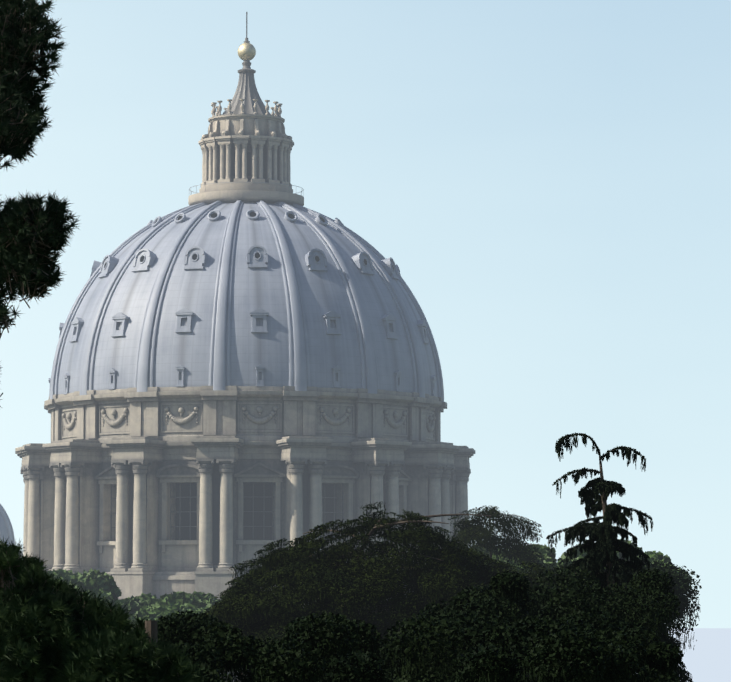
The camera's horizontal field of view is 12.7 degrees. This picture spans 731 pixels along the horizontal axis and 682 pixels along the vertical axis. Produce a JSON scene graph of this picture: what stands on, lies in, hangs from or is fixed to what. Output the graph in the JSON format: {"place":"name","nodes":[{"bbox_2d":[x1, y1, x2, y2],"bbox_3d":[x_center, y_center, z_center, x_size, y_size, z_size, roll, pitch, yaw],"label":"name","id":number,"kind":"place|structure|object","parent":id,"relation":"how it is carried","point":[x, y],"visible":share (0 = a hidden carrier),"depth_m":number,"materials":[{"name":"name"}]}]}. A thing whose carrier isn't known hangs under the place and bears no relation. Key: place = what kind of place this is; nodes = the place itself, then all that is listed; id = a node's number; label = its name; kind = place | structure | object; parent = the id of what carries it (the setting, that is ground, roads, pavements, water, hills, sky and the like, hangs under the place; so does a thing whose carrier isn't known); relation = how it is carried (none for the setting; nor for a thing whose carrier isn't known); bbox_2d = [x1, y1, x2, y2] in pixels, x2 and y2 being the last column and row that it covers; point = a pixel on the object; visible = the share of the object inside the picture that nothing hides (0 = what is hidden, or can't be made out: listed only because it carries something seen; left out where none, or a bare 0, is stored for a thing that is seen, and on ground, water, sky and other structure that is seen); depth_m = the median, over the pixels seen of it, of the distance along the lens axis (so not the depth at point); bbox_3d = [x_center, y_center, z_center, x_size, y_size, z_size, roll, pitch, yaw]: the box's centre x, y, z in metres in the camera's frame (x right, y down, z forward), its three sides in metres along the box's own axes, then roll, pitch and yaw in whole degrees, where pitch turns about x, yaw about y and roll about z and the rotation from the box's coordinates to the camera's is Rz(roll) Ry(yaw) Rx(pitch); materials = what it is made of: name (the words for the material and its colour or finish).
{"place":"outdoors","nodes":[
{"label":"outdoors","id":0,"kind":"place"},
{"bbox_2d":[0,0,730,627],"label":"sky","id":1,"kind":"structure","parent":0,"point":[548,182],"materials":[{"name":"blue"}]},
{"bbox_2d":[669,628,730,681],"bbox_3d":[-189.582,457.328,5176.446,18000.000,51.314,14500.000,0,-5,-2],"label":"ground","id":2,"kind":"structure","parent":0,"point":[707,658],"depth_m":4179.21,"materials":[{"name":"white"}]},
{"bbox_2d":[0,537,208,681],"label":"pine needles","id":3,"kind":"object","parent":2,"relation":"on","point":[42,639],"visible":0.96,"depth_m":36.40,"materials":[{"name":"green plant"}]},
{"bbox_2d":[15,386,474,681],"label":"dome drum","id":4,"kind":"object","parent":2,"relation":"on","point":[358,443],"visible":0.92,"depth_m":426.02,"materials":[{"name":"beige stone"}]},
{"bbox_2d":[0,512,12,544],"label":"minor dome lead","id":5,"kind":"object","parent":4,"relation":"on","point":[3,530],"visible":0.33,"depth_m":504.32,"materials":[{"name":"grey metal"}]},
{"bbox_2d":[0,504,14,544],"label":"minor dome ribs","id":6,"kind":"object","parent":5,"relation":"on","point":[5,516],"visible":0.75,"depth_m":505.58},
{"bbox_2d":[110,482,342,540],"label":"window frames","id":7,"kind":"structure","parent":4,"relation":"on","point":[253,511],"depth_m":425.86,"materials":[{"name":"grey"}]},
{"bbox_2d":[48,200,443,401],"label":"dome ribs","id":8,"kind":"object","parent":4,"relation":"on","point":[299,372],"visible":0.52,"depth_m":433.24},
{"bbox_2d":[188,99,303,205],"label":"lantern","id":9,"kind":"object","parent":8,"relation":"on","point":[267,139],"visible":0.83,"depth_m":448.73,"materials":[{"name":"beige stone"}]},
{"bbox_2d":[234,146,250,179],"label":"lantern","id":10,"kind":"object","parent":9,"relation":"in","point":[249,150],"depth_m":449.09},
{"bbox_2d":[189,182,303,193],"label":"railings","id":11,"kind":"object","parent":9,"relation":"on","point":[230,182],"visible":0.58,"depth_m":447.24,"materials":[{"name":"silver metal"}]},
{"bbox_2d":[222,12,270,114],"bbox_3d":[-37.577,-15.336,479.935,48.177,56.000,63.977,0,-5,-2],"label":"spire","id":12,"kind":"structure","parent":9,"relation":"on","point":[246,90],"depth_m":452.83,"materials":[{"name":"grey stone"}]},
{"bbox_2d":[238,43,255,60],"bbox_3d":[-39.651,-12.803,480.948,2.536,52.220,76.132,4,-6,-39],"label":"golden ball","id":13,"kind":"object","parent":12,"relation":"on","point":[246,51],"visible":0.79,"depth_m":453.67,"materials":[{"name":"gold metal"}]},
{"bbox_2d":[58,203,437,396],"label":"dome lead panels","id":14,"kind":"object","parent":4,"relation":"on","point":[322,292],"visible":0.52,"depth_m":431.07,"materials":[{"name":"grey metal"}]},
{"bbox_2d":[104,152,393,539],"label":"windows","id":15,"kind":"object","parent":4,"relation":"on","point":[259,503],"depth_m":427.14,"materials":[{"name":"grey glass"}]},
{"bbox_2d":[131,464,383,564],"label":"wall","id":16,"kind":"structure","parent":4,"relation":"attached to","point":[216,474],"depth_m":421.30,"materials":[{"name":"beige stone"}]},
{"bbox_2d":[0,1,690,681],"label":"branches","id":17,"kind":"object","parent":2,"relation":"on","point":[152,625],"visible":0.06,"depth_m":25.09,"materials":[{"name":"brown wood"}]},
{"bbox_2d":[0,0,81,407],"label":"pine needles","id":18,"kind":"object","parent":17,"relation":"on","point":[21,265],"visible":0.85,"depth_m":24.63,"materials":[{"name":"green plant"}]},
{"bbox_2d":[47,539,691,630],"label":"background trees","id":19,"kind":"object","parent":2,"relation":"on","point":[143,605],"visible":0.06,"depth_m":319.87,"materials":[{"name":"green plant"}]},
{"bbox_2d":[202,501,562,677],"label":"tree","id":20,"kind":"object","parent":2,"relation":"on","point":[296,575],"visible":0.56,"depth_m":201.55,"materials":[{"name":"green plant"}]},
{"bbox_2d":[156,558,701,681],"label":"dark shrubs","id":21,"kind":"object","parent":2,"relation":"on","point":[484,635],"visible":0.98,"depth_m":107.86,"materials":[{"name":"green plant"}]},
{"bbox_2d":[525,432,692,681],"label":"conifer tree","id":22,"kind":"object","parent":2,"relation":"on","point":[602,540],"visible":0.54,"depth_m":150.08,"materials":[{"name":"green plant"}]}
]}

